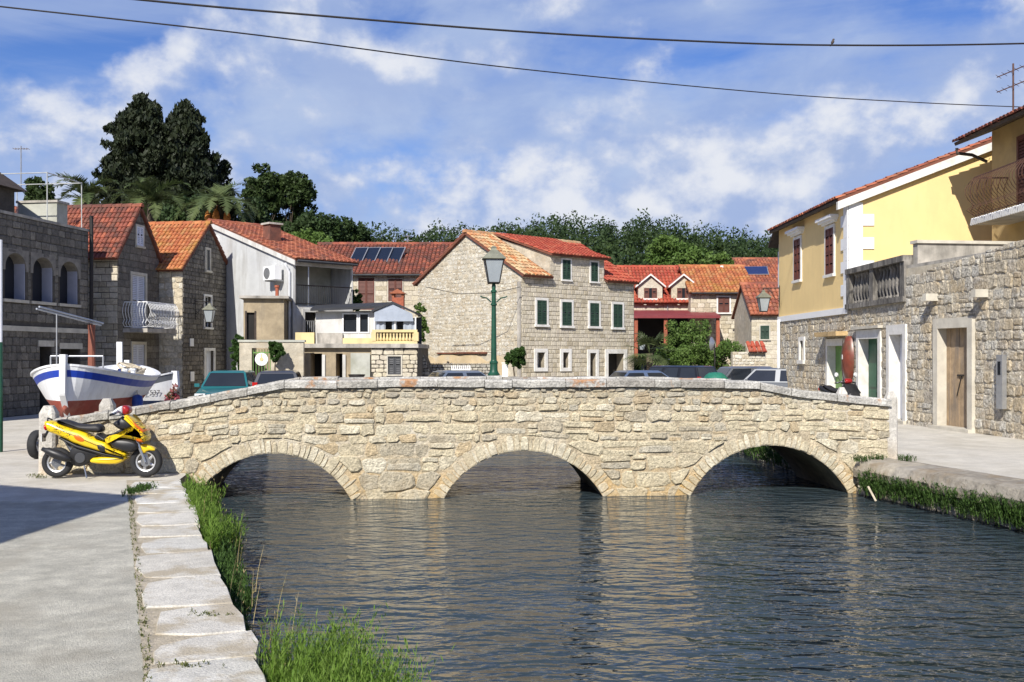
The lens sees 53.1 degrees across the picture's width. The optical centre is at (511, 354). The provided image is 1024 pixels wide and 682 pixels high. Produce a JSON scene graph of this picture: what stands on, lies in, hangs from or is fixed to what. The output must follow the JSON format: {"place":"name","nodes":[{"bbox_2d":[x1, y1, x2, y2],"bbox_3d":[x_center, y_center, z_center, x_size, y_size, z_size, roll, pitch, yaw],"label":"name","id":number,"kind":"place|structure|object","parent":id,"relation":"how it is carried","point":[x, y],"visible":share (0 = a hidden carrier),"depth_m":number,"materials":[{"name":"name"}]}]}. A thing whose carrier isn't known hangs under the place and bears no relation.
{"place":"outdoors","nodes":[
{"label":"outdoors","id":0,"kind":"place"},
{"bbox_2d":[0,501,144,681],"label":"road","id":1,"kind":"structure","parent":0,"point":[68,604],"depth_m":8.31,"materials":[{"name":"concrete"}]},
{"bbox_2d":[30,306,160,421],"bbox_3d":[-8.942,0.311,22.175,2.410,2.517,5.440,0,0,-8],"label":"wooden boat","id":2,"kind":"object","parent":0,"point":[65,387],"visible":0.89,"depth_m":20.16,"materials":[{"name":"white paint"}]},
{"bbox_2d":[0,6,1020,106],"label":"overhead cable","id":3,"kind":"object","parent":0,"point":[454,60],"visible":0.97,"depth_m":25.28,"materials":[{"name":"rubber"}]},
{"bbox_2d":[0,414,1023,537],"bbox_3d":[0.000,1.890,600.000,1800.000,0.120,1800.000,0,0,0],"label":"ground","id":4,"kind":"structure","parent":0,"point":[995,455],"depth_m":17.85,"materials":[{"name":"concrete"}]},
{"bbox_2d":[0,240,2,451],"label":"metal pole","id":5,"kind":"object","parent":4,"relation":"on","point":[1,396],"visible":1,"depth_m":20.47,"materials":[{"name":"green metal"}]},
{"bbox_2d":[27,430,38,458],"bbox_3d":[-8.885,1.680,19.200,0.170,0.540,0.540,0,0,6],"label":"spare tyre","id":6,"kind":"object","parent":4,"relation":"on","point":[33,444],"visible":0.5,"depth_m":18.99,"materials":[{"name":"rubber"}]},
{"bbox_2d":[23,176,55,200],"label":"leafy tree","id":7,"kind":"object","parent":4,"relation":"on","point":[35,192],"visible":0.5,"depth_m":59.71,"materials":[{"name":"green plant"}]},
{"bbox_2d":[0,172,92,417],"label":"arcaded stone house","id":8,"kind":"structure","parent":4,"relation":"on","point":[44,262],"depth_m":33.89,"materials":[{"name":"stone"}]},
{"bbox_2d":[3,256,28,302],"bbox_3d":[-15.862,-2.430,32.370,0.490,1.560,1.271,0,0,8],"label":"window","id":9,"kind":"structure","parent":8,"relation":"in","point":[14,273],"depth_m":32.86,"materials":[{"name":"paint"}]},
{"bbox_2d":[1,172,81,227],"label":"pergola frame","id":10,"kind":"object","parent":8,"relation":"on","point":[47,188],"visible":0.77,"depth_m":36.08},
{"bbox_2d":[31,260,56,305],"bbox_3d":[-15.655,-2.430,33.822,0.490,1.560,1.337,0,0,8],"label":"window","id":11,"kind":"structure","parent":8,"relation":"in","point":[41,277],"depth_m":34.33,"materials":[{"name":"paint"}]},
{"bbox_2d":[58,265,80,307],"bbox_3d":[-15.442,-2.430,35.324,0.490,1.560,1.303,0,0,8],"label":"window","id":12,"kind":"structure","parent":8,"relation":"in","point":[68,280],"depth_m":35.83,"materials":[{"name":"paint"}]},
{"bbox_2d":[48,172,128,208],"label":"palm tree","id":13,"kind":"object","parent":4,"relation":"on","point":[91,190],"visible":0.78,"depth_m":49.70,"materials":[{"name":"green plant"}]},
{"bbox_2d":[14,203,178,370],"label":"gabled stone house","id":14,"kind":"structure","parent":4,"relation":"on","point":[127,258],"depth_m":39.40,"materials":[{"name":"grey stone"}]},
{"bbox_2d":[130,271,146,327],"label":"window","id":15,"kind":"structure","parent":14,"relation":"in","point":[136,282],"depth_m":40.06,"materials":[{"name":"white wood"}]},
{"bbox_2d":[131,341,146,365],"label":"window","id":16,"kind":"structure","parent":14,"relation":"in","point":[136,352],"depth_m":40.09,"materials":[{"name":"white wood"}]},
{"bbox_2d":[135,224,145,248],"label":"window","id":17,"kind":"structure","parent":14,"relation":"in","point":[139,229],"depth_m":40.02,"materials":[{"name":"white wood"}]},
{"bbox_2d":[41,405,162,477],"bbox_3d":[-6.473,1.369,16.186,1.862,1.138,0.712,0,0,-3],"label":"motor scooter","id":18,"kind":"object","parent":4,"relation":"on","point":[133,433],"visible":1,"depth_m":16.07,"materials":[{"name":"plastic"}]},
{"bbox_2d":[110,175,190,221],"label":"palm tree","id":19,"kind":"object","parent":4,"relation":"on","point":[152,196],"visible":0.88,"depth_m":53.60,"materials":[{"name":"green plant"}]},
{"bbox_2d":[158,193,213,221],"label":"leafy tree","id":20,"kind":"object","parent":4,"relation":"on","point":[168,212],"visible":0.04,"depth_m":60.06,"materials":[{"name":"green plant"}]},
{"bbox_2d":[148,220,227,399],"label":"dark gabled house","id":21,"kind":"structure","parent":4,"relation":"on","point":[191,267],"depth_m":42.85,"materials":[{"name":"grey stone"}]},
{"bbox_2d":[195,299,216,322],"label":"wall lantern","id":22,"kind":"object","parent":21,"relation":"attached to","point":[209,310],"depth_m":42.16,"materials":[{"name":"glass"}]},
{"bbox_2d":[204,348,215,379],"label":"window","id":23,"kind":"structure","parent":21,"relation":"in","point":[207,351],"depth_m":44.28,"materials":[{"name":"paint"}]},
{"bbox_2d":[127,480,265,681],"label":"kerb","id":24,"kind":"structure","parent":4,"relation":"on","point":[180,573],"depth_m":8.00,"materials":[{"name":"stone"}]},
{"bbox_2d":[29,473,233,669],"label":"joint weeds","id":25,"kind":"object","parent":24,"relation":"on","point":[159,663],"visible":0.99,"depth_m":6.39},
{"bbox_2d":[126,485,151,681],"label":"weeds","id":26,"kind":"object","parent":24,"relation":"on","point":[142,608],"visible":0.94,"depth_m":7.97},
{"bbox_2d":[121,480,158,496],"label":"weeds","id":27,"kind":"object","parent":24,"relation":"on","point":[140,487],"visible":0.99,"depth_m":14.46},
{"bbox_2d":[170,181,259,222],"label":"palm tree","id":28,"kind":"object","parent":4,"relation":"on","point":[219,199],"visible":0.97,"depth_m":53.59,"materials":[{"name":"green plant"}]},
{"bbox_2d":[194,370,255,395],"bbox_3d":[-9.374,1.240,33.992,1.980,1.420,4.082,0,0,-5],"label":"parked car","id":29,"kind":"object","parent":4,"relation":"on","point":[217,381],"visible":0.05,"depth_m":33.30,"materials":[{"name":"teal paint"}]},
{"bbox_2d":[228,334,244,369],"bbox_3d":[-10.406,0.817,39.114,0.932,3.271,0.706,0,0,0],"label":"oleander bush","id":30,"kind":"object","parent":4,"relation":"on","point":[234,355],"visible":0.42,"depth_m":39.00,"materials":[{"name":"green plant"}]},
{"bbox_2d":[239,285,292,373],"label":"rendered shed","id":31,"kind":"structure","parent":4,"relation":"on","point":[265,317],"depth_m":40.12,"materials":[{"name":"paint"}]},
{"bbox_2d":[238,340,305,376],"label":"garden wall","id":32,"kind":"structure","parent":4,"relation":"on","point":[293,358],"depth_m":38.08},
{"bbox_2d":[252,370,301,385],"bbox_3d":[-7.822,1.240,34.626,1.980,1.420,4.282,0,0,-9],"label":"parked car","id":33,"kind":"object","parent":4,"relation":"on","point":[266,376],"visible":0.02,"depth_m":32.78,"materials":[{"name":"paint"}]},
{"bbox_2d":[268,341,285,369],"bbox_3d":[-8.647,0.967,37.608,0.733,2.971,0.477,0,0,38],"label":"oleander bush","id":34,"kind":"object","parent":4,"relation":"on","point":[276,349],"visible":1,"depth_m":37.55,"materials":[{"name":"green plant"}]},
{"bbox_2d":[207,218,359,369],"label":"grey plastered house","id":35,"kind":"structure","parent":4,"relation":"on","point":[313,274],"depth_m":44.43,"materials":[{"name":"paint"}]},
{"bbox_2d":[263,265,283,281],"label":"air conditioner","id":36,"kind":"object","parent":35,"relation":"attached to","point":[273,273],"visible":1,"depth_m":42.29,"materials":[{"name":"white paint"}]},
{"bbox_2d":[302,309,315,331],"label":"window","id":37,"kind":"structure","parent":35,"relation":"in","point":[307,315],"depth_m":42.70,"materials":[{"name":"white paint"}]},
{"bbox_2d":[295,289,428,376],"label":"terrace house","id":38,"kind":"structure","parent":4,"relation":"on","point":[382,339],"depth_m":39.05,"materials":[{"name":"paint"}]},
{"bbox_2d":[342,313,357,332],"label":"window","id":39,"kind":"structure","parent":38,"relation":"in","point":[349,321],"depth_m":40.07,"materials":[{"name":"black glass"}]},
{"bbox_2d":[351,353,369,376],"bbox_3d":[-5.763,0.945,38.930,0.737,2.010,0.060,0,0,0],"label":"garage door","id":40,"kind":"structure","parent":38,"relation":"in","point":[360,362],"depth_m":38.90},
{"bbox_2d":[386,355,402,375],"bbox_3d":[-4.474,0.412,39.032,0.618,0.793,0.255,0,0,0],"label":"window","id":41,"kind":"structure","parent":38,"relation":"in","point":[394,362],"depth_m":39.02,"materials":[{"name":"grey wood"}]},
{"bbox_2d":[317,242,452,317],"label":"long stone house","id":42,"kind":"structure","parent":4,"relation":"on","point":[376,281],"depth_m":54.21,"materials":[{"name":"tile"}]},
{"bbox_2d":[357,277,374,310],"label":"window","id":43,"kind":"structure","parent":42,"relation":"in","point":[365,285],"depth_m":53.96,"materials":[{"name":"brown wood"}]},
{"bbox_2d":[387,278,402,301],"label":"window","id":44,"kind":"structure","parent":42,"relation":"in","point":[393,284],"depth_m":53.97,"materials":[{"name":"brown wood"}]},
{"bbox_2d":[428,370,485,377],"bbox_3d":[-2.141,1.250,36.033,4.482,1.400,1.980,0,0,-28],"label":"parked car","id":45,"kind":"object","parent":4,"relation":"on","point":[441,373],"visible":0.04,"depth_m":35.65,"materials":[{"name":"paint"}]},
{"bbox_2d":[430,363,489,375],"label":"yard wall","id":46,"kind":"structure","parent":4,"relation":"on","point":[483,368],"depth_m":42.61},
{"bbox_2d":[38,375,897,498],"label":"stone bridge","id":47,"kind":"structure","parent":4,"relation":"on","point":[394,437],"depth_m":17.30,"materials":[{"name":"stone"}]},
{"bbox_2d":[480,246,506,375],"bbox_3d":[-0.351,-0.832,19.750,0.531,2.524,0.439,0,0,-5],"label":"street lamp","id":48,"kind":"object","parent":47,"relation":"on","point":[493,258],"visible":0.98,"depth_m":19.68,"materials":[{"name":"green metal"}]},
{"bbox_2d":[504,346,525,376],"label":"round bush","id":49,"kind":"object","parent":4,"relation":"on","point":[514,357],"visible":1,"depth_m":41.43,"materials":[{"name":"green plant"}]},
{"bbox_2d":[412,229,640,376],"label":"central stone house","id":50,"kind":"structure","parent":4,"relation":"on","point":[565,308],"depth_m":46.45,"materials":[{"name":"beige stone"}]},
{"bbox_2d":[534,297,549,326],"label":"window","id":51,"kind":"structure","parent":50,"relation":"in","point":[541,304],"depth_m":44.70,"materials":[{"name":"green wood"}]},
{"bbox_2d":[561,258,572,281],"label":"window","id":52,"kind":"structure","parent":50,"relation":"in","point":[566,263],"depth_m":45.72,"materials":[{"name":"green wood"}]},
{"bbox_2d":[560,299,574,327],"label":"window","id":53,"kind":"structure","parent":50,"relation":"in","point":[566,306],"depth_m":45.72,"materials":[{"name":"green wood"}]},
{"bbox_2d":[588,300,601,328],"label":"window","id":54,"kind":"structure","parent":50,"relation":"in","point":[594,307],"depth_m":46.92,"materials":[{"name":"green wood"}]},
{"bbox_2d":[605,349,626,376],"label":"doorway","id":55,"kind":"structure","parent":50,"relation":"in","point":[610,354],"depth_m":48.30,"materials":[{"name":"white stone"}]},
{"bbox_2d":[611,302,624,329],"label":"window","id":56,"kind":"structure","parent":50,"relation":"in","point":[617,308],"depth_m":47.95,"materials":[{"name":"green wood"}]},
{"bbox_2d":[609,370,668,376],"bbox_3d":[4.363,1.260,37.080,4.482,1.380,1.980,0,0,-18],"label":"parked car","id":57,"kind":"object","parent":4,"relation":"on","point":[637,373],"visible":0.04,"depth_m":36.65,"materials":[{"name":"blue paint"}]},
{"bbox_2d":[623,330,677,369],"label":"palm tree","id":58,"kind":"object","parent":4,"relation":"on","point":[649,356],"visible":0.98,"depth_m":47.30,"materials":[{"name":"green plant"}]},
{"bbox_2d":[616,265,720,357],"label":"dormer stone house","id":59,"kind":"structure","parent":4,"relation":"on","point":[660,296],"depth_m":57.94,"materials":[{"name":"stone"}]},
{"bbox_2d":[648,365,716,377],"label":"parked car","id":60,"kind":"object","parent":4,"relation":"on","point":[682,371],"visible":0.06,"depth_m":41.49,"materials":[{"name":"black paint"}]},
{"bbox_2d":[664,319,715,365],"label":"clipped hedge","id":61,"kind":"object","parent":4,"relation":"on","point":[677,337],"visible":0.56,"depth_m":51.02,"materials":[{"name":"green plant"}]},
{"bbox_2d":[655,338,744,369],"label":"clipped hedge","id":62,"kind":"object","parent":4,"relation":"on","point":[700,354],"visible":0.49,"depth_m":48.89,"materials":[{"name":"green plant"}]},
{"bbox_2d":[677,264,751,365],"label":"orange roofed house","id":63,"kind":"structure","parent":4,"relation":"on","point":[714,288],"depth_m":57.00,"materials":[{"name":"tile"}]},
{"bbox_2d":[716,296,731,313],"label":"window","id":64,"kind":"structure","parent":63,"relation":"in","point":[723,303],"depth_m":56.95,"materials":[{"name":"white stone"}]},
{"bbox_2d":[717,366,772,379],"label":"parked car","id":65,"kind":"object","parent":4,"relation":"on","point":[736,372],"visible":0.02,"depth_m":41.41,"materials":[{"name":"silver paint"}]},
{"bbox_2d":[731,341,766,365],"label":"hedge side wall","id":66,"kind":"structure","parent":4,"relation":"on","point":[753,354],"depth_m":47.01,"materials":[{"name":"stone"}]},
{"bbox_2d":[731,282,778,367],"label":"red tiled annex","id":67,"kind":"object","parent":4,"relation":"on","point":[752,323],"visible":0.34,"depth_m":52.46,"materials":[{"name":"clear stone"}]},
{"bbox_2d":[732,257,777,281],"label":"hidden red roofed house","id":68,"kind":"structure","parent":4,"relation":"on","point":[771,263],"depth_m":68.16,"materials":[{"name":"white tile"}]},
{"bbox_2d":[744,368,787,387],"bbox_3d":[9.899,1.230,39.651,4.082,1.440,1.980,0,0,22],"label":"parked car","id":69,"kind":"object","parent":4,"relation":"on","point":[776,376],"visible":0.01,"depth_m":38.95,"materials":[{"name":"silver paint"}]},
{"bbox_2d":[818,372,860,395],"bbox_3d":[9.465,1.161,29.538,0.770,1.309,1.862,0,0,-18],"label":"motor scooter","id":70,"kind":"object","parent":4,"relation":"on","point":[850,388],"visible":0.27,"depth_m":29.16,"materials":[{"name":"plastic"}]},
{"bbox_2d":[845,255,912,423],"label":"balustrade terrace","id":71,"kind":"structure","parent":4,"relation":"on","point":[875,305],"depth_m":28.82,"materials":[{"name":"stone"}]},
{"bbox_2d":[841,336,853,378],"bbox_3d":[10.216,0.140,31.350,0.269,1.420,0.760,0,0,0],"label":"hanging hull","id":72,"kind":"object","parent":71,"relation":"hanging from","point":[847,359],"visible":0.88,"depth_m":31.13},
{"bbox_2d":[851,325,882,405],"bbox_3d":[10.470,0.610,29.783,0.460,2.880,2.210,0,0,0],"label":"door","id":73,"kind":"structure","parent":71,"relation":"in","point":[868,342],"depth_m":30.34,"materials":[{"name":"green paint"}]},
{"bbox_2d":[886,324,907,423],"bbox_3d":[10.490,0.620,27.619,0.420,2.860,1.398,0,0,0],"label":"door","id":74,"kind":"structure","parent":71,"relation":"in","point":[896,335],"depth_m":28.10,"materials":[{"name":"paint"}]},
{"bbox_2d":[767,136,991,391],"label":"yellow house","id":75,"kind":"structure","parent":4,"relation":"on","point":[823,246],"depth_m":31.76,"materials":[{"name":"paint"}]},
{"bbox_2d":[755,285,779,311],"bbox_3d":[9.946,-2.171,39.762,0.879,1.020,0.512,0,0,0],"label":"wall lantern","id":76,"kind":"object","parent":75,"relation":"attached to","point":[763,297],"depth_m":39.62,"materials":[{"name":"glass"}]},
{"bbox_2d":[785,226,804,283],"bbox_3d":[10.275,-3.583,37.217,0.290,1.949,1.640,0,0,0],"label":"window","id":77,"kind":"structure","parent":75,"relation":"in","point":[797,241],"depth_m":37.14,"materials":[{"name":"brown wood"}]},
{"bbox_2d":[815,214,838,278],"bbox_3d":[10.275,-3.501,33.429,0.290,1.964,1.640,0,0,0],"label":"window","id":78,"kind":"structure","parent":75,"relation":"in","point":[829,231],"depth_m":33.32,"materials":[{"name":"brown wood"}]},
{"bbox_2d":[814,331,847,387],"bbox_3d":[10.335,0.610,32.832,0.630,2.680,2.254,0,0,0],"label":"door","id":79,"kind":"structure","parent":75,"relation":"in","point":[833,347],"depth_m":33.51,"materials":[{"name":"green paint"}]},
{"bbox_2d":[906,240,1023,439],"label":"rough stone house","id":80,"kind":"structure","parent":4,"relation":"on","point":[965,312],"depth_m":24.52,"materials":[{"name":"stone"}]},
{"bbox_2d":[928,316,974,432],"bbox_3d":[10.713,0.580,24.717,0.440,2.940,1.747,0,0,-7],"label":"door","id":81,"kind":"structure","parent":80,"relation":"in","point":[953,338],"depth_m":24.98,"materials":[{"name":"brown wood"}]},
{"bbox_2d":[996,355,1006,408],"bbox_3d":[10.842,0.600,22.693,0.117,1.200,0.220,0,0,-7],"label":"meter box","id":82,"kind":"object","parent":80,"relation":"attached to","point":[1001,381],"visible":1,"depth_m":22.60,"materials":[{"name":"metal"}]},
{"bbox_2d":[952,105,1023,240],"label":"house","id":83,"kind":"structure","parent":4,"relation":"on","point":[1004,218],"depth_m":28.94,"materials":[{"name":"paint"}]},
{"bbox_2d":[1016,134,1023,204],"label":"window","id":84,"kind":"structure","parent":83,"relation":"in","point":[1019,139],"depth_m":28.57,"materials":[{"name":"brown wood"}]},
{"bbox_3d":[-10.099,1.690,26.512,2.800,0.520,1.370,0,0,12],"label":"boat trailer","id":85,"kind":"object","parent":4,"relation":"on","visible":0},
{"bbox_2d":[143,371,179,404],"bbox_3d":[-10.245,1.028,26.543,3.540,1.225,1.560,0,0,12],"label":"wooden boat","id":86,"kind":"object","parent":85,"relation":"on","point":[160,388],"visible":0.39,"depth_m":26.04,"materials":[{"name":"white paint"}]},
{"bbox_2d":[0,0,1023,255],"label":"sky","id":87,"kind":"structure","parent":0,"point":[409,143],"materials":[{"name":"blue"}]},
{"bbox_2d":[136,0,1023,45],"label":"overhead cable","id":88,"kind":"object","parent":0,"point":[305,14],"visible":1,"depth_m":22.75,"materials":[{"name":"black metal"}]},
{"bbox_2d":[179,451,1018,529],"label":"canal bank","id":89,"kind":"structure","parent":0,"point":[183,479],"depth_m":16.59,"materials":[{"name":"stone"}]},
{"bbox_2d":[178,473,249,564],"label":"bank plants","id":90,"kind":"object","parent":89,"relation":"on","point":[210,523],"visible":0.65,"depth_m":11.72,"materials":[{"name":"green plant"}]},
{"bbox_2d":[201,529,260,619],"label":"bank plants","id":91,"kind":"object","parent":89,"relation":"on","point":[225,562],"visible":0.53,"depth_m":9.51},
{"bbox_2d":[230,592,270,671],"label":"bank plants","id":92,"kind":"object","parent":89,"relation":"on","point":[237,603],"visible":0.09,"depth_m":8.12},
{"bbox_2d":[203,478,298,679],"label":"bank plants","id":93,"kind":"object","parent":89,"relation":"on","point":[255,608],"visible":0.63,"depth_m":8.58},
{"bbox_2d":[252,599,457,681],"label":"bank plants","id":94,"kind":"object","parent":89,"relation":"on","point":[332,665],"visible":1,"depth_m":6.04,"materials":[{"name":"green plant"}]},
{"bbox_2d":[740,446,788,468],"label":"bank plants","id":95,"kind":"object","parent":89,"relation":"on","point":[764,452],"visible":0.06,"depth_m":21.71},
{"bbox_2d":[853,458,1023,531],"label":"quay edge","id":96,"kind":"object","parent":89,"relation":"on","point":[995,485],"visible":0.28,"depth_m":15.53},
{"bbox_2d":[850,453,916,461],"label":"joint weeds","id":97,"kind":"object","parent":96,"relation":"on","point":[878,456],"visible":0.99,"depth_m":17.51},
{"bbox_2d":[856,468,1023,529],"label":"bank plants","id":98,"kind":"object","parent":96,"relation":"on","point":[997,509],"visible":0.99,"depth_m":15.21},
{"bbox_2d":[208,451,1023,681],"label":"water","id":99,"kind":"structure","parent":0,"point":[523,566],"depth_m":11.12,"materials":[{"name":"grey liquid"}]},
{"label":"hillside","id":100,"kind":"structure","parent":0,"visible":0},
{"bbox_2d":[91,91,195,210],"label":"cypress tree","id":101,"kind":"object","parent":100,"relation":"on","point":[136,148],"visible":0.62,"depth_m":64.83,"materials":[{"name":"green plant"}]},
{"bbox_2d":[149,98,233,212],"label":"cypress tree","id":102,"kind":"object","parent":100,"relation":"on","point":[188,153],"visible":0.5,"depth_m":65.99,"materials":[{"name":"green plant"}]},
{"bbox_2d":[215,158,239,220],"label":"cypress tree","id":103,"kind":"object","parent":100,"relation":"on","point":[233,214],"visible":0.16,"depth_m":69.89,"materials":[{"name":"green plant"}]},
{"bbox_2d":[240,162,286,221],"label":"pine tree","id":104,"kind":"object","parent":100,"relation":"on","point":[264,187],"visible":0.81,"depth_m":74.56,"materials":[{"name":"green plant"}]},
{"bbox_2d":[234,196,292,231],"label":"leafy tree","id":105,"kind":"object","parent":100,"relation":"on","point":[264,217],"visible":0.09,"depth_m":72.51,"materials":[{"name":"green plant"}]},
{"bbox_2d":[266,170,318,224],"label":"pine tree","id":106,"kind":"object","parent":100,"relation":"on","point":[298,191],"visible":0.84,"depth_m":75.15,"materials":[{"name":"green plant"}]},
{"bbox_2d":[287,226,333,244],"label":"leafy tree","id":107,"kind":"object","parent":100,"relation":"on","point":[307,234],"visible":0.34,"depth_m":65.56,"materials":[{"name":"green plant"}]},
{"bbox_2d":[283,208,347,241],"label":"leafy tree","id":108,"kind":"object","parent":100,"relation":"on","point":[328,224],"visible":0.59,"depth_m":71.06,"materials":[{"name":"green plant"}]},
{"bbox_2d":[338,215,378,241],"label":"leafy tree","id":109,"kind":"object","parent":100,"relation":"on","point":[359,232],"visible":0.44,"depth_m":78.91,"materials":[{"name":"green plant"}]},
{"bbox_2d":[365,208,778,264],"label":"forest","id":110,"kind":"object","parent":100,"relation":"on","point":[608,241],"visible":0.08,"depth_m":127.72,"materials":[{"name":"green plant"}]},
{"bbox_2d":[643,234,712,264],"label":"leafy tree","id":111,"kind":"object","parent":100,"relation":"on","point":[666,250],"visible":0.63,"depth_m":67.14,"materials":[{"name":"green plant"}]},
{"bbox_2d":[709,250,733,264],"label":"leafy tree","id":112,"kind":"object","parent":100,"relation":"on","point":[720,258],"visible":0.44,"depth_m":65.71,"materials":[{"name":"green plant"}]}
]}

